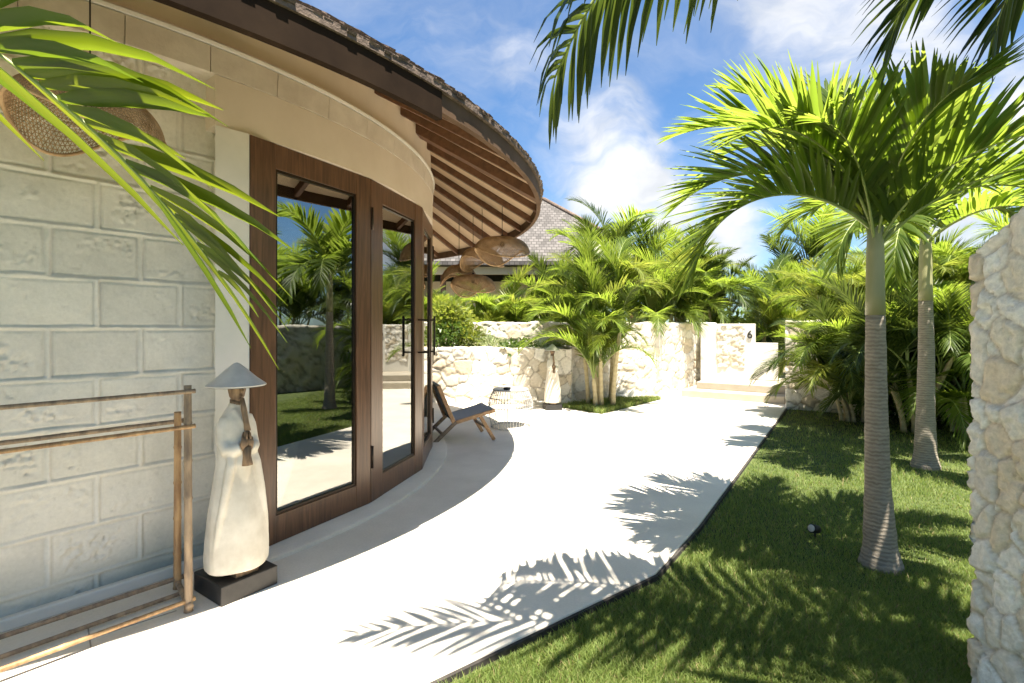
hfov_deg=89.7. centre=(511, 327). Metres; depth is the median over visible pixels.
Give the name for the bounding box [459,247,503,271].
rattan lamp
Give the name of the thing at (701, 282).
areca palm
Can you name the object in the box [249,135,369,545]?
door
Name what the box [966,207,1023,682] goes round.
coral stone wall
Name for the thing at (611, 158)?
sky
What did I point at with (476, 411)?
lounge chair
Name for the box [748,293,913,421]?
areca palm
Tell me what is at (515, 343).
shrub
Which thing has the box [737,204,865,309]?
areca palm
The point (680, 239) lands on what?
areca palm
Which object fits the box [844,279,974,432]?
areca palm
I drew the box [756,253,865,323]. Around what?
areca palm
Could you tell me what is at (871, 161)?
palm tree
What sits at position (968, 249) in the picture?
areca palm
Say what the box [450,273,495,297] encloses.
rattan lamp
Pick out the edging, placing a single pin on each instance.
(505, 650)
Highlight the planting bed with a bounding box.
[562,399,661,413]
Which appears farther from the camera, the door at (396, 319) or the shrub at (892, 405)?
the shrub at (892, 405)
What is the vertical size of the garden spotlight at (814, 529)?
0.113 m
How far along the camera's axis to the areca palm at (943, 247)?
10.15 m
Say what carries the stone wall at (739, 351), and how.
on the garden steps
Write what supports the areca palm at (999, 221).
on the ground
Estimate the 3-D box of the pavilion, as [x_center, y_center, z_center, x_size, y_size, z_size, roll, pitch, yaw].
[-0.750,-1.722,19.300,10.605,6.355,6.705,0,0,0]
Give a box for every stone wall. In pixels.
[433,346,572,404]
[436,321,706,399]
[716,324,777,380]
[785,320,965,421]
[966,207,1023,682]
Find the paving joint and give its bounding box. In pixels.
[1,610,176,666]
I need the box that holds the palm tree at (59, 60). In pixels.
[0,0,295,367]
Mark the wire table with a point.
(513, 390)
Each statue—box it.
[194,362,276,606]
[543,344,561,410]
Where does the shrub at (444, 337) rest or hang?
on the planter soil
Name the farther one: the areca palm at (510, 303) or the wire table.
the areca palm at (510, 303)
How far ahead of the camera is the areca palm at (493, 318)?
12.27 m
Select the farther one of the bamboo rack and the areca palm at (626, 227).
the areca palm at (626, 227)
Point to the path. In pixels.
(478, 545)
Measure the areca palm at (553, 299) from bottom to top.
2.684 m
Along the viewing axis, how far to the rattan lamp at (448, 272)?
7.19 m
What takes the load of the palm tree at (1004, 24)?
on the lawn at (823, 452)
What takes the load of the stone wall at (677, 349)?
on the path
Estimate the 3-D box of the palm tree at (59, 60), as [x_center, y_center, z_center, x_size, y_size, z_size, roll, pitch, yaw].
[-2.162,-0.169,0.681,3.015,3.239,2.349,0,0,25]
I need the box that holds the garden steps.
[681,375,785,403]
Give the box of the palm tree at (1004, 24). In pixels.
[529,0,1023,149]
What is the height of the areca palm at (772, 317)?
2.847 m
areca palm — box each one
[433,261,489,311]
[433,289,524,322]
[457,263,557,322]
[500,249,603,322]
[507,282,602,322]
[516,227,695,405]
[545,195,708,315]
[607,242,722,338]
[626,222,776,329]
[649,224,743,322]
[673,239,774,322]
[710,248,827,342]
[724,280,826,373]
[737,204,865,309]
[748,255,824,319]
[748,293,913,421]
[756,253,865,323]
[791,251,974,450]
[808,239,970,320]
[824,221,996,267]
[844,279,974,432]
[853,240,984,304]
[913,186,1018,275]
[970,208,1009,232]
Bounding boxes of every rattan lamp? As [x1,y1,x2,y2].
[0,0,166,156]
[440,263,477,285]
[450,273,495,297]
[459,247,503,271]
[474,207,529,266]
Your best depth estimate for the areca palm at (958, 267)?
10.07 m
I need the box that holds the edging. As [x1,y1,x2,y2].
[430,408,786,682]
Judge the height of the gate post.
1.550 m
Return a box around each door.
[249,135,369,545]
[370,179,429,501]
[422,208,434,468]
[433,246,433,422]
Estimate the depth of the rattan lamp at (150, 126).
2.26 m
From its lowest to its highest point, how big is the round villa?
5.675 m
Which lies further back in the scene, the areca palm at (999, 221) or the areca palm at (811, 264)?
the areca palm at (811, 264)
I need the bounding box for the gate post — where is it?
[701,323,716,379]
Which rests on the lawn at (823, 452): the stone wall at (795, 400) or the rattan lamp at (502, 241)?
the stone wall at (795, 400)
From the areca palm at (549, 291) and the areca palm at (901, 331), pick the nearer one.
the areca palm at (901, 331)
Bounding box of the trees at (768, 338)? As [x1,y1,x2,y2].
[640,295,784,355]
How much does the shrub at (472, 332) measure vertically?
0.843 m
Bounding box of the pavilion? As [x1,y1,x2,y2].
[433,197,655,318]
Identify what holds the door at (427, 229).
in the round villa
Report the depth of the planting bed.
9.12 m
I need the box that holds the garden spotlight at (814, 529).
[807,524,820,538]
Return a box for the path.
[0,392,786,682]
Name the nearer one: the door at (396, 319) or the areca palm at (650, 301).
the door at (396, 319)
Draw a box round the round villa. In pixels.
[0,0,543,632]
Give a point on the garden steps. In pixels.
(729, 389)
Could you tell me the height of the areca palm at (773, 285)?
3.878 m
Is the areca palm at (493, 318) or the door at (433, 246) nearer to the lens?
the door at (433, 246)
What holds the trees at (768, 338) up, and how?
on the ground
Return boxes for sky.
[300,0,1023,323]
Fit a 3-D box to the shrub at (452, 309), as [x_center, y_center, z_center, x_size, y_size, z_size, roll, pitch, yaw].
[-1.339,-0.029,10.943,1.265,1.271,1.608,0,0,0]
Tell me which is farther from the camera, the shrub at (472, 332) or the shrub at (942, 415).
the shrub at (472, 332)
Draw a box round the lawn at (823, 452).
[451,409,976,682]
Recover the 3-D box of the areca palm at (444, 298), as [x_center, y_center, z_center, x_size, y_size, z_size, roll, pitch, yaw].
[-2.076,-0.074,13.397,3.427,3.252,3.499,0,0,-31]
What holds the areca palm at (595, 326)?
on the planting bed
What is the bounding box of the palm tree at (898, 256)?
[767,82,1023,470]
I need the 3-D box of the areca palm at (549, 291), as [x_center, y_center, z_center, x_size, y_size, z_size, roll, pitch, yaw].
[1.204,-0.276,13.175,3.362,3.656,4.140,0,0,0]
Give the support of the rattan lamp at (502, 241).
hanging from the round villa
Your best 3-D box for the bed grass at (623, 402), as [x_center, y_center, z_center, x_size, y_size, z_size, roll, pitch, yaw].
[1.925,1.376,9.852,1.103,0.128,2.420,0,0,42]
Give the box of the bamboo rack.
[0,385,195,672]
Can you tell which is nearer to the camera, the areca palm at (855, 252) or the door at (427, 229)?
the door at (427, 229)
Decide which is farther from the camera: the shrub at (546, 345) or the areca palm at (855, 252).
the areca palm at (855, 252)
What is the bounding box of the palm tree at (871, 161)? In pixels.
[654,34,1023,575]
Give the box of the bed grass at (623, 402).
[562,395,661,412]
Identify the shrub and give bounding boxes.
[433,297,478,345]
[435,319,467,347]
[451,317,487,346]
[455,325,510,346]
[497,337,542,356]
[526,338,562,347]
[840,389,910,419]
[936,397,973,425]
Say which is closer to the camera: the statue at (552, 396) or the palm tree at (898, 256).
the palm tree at (898, 256)
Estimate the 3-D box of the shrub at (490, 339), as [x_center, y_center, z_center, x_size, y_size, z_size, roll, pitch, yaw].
[-0.592,0.295,10.435,1.233,0.727,0.924,0,0,33]
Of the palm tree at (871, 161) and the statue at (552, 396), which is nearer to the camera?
the palm tree at (871, 161)
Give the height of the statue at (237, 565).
1.257 m
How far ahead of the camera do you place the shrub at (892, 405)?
8.19 m
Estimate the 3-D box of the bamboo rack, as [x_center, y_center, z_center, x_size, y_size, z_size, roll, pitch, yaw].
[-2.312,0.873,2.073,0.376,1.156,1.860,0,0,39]
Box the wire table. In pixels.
[488,387,532,429]
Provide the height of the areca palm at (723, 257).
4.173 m
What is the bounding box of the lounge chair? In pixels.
[433,381,495,441]
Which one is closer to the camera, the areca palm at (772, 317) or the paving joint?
the paving joint
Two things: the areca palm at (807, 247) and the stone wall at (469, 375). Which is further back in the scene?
the areca palm at (807, 247)

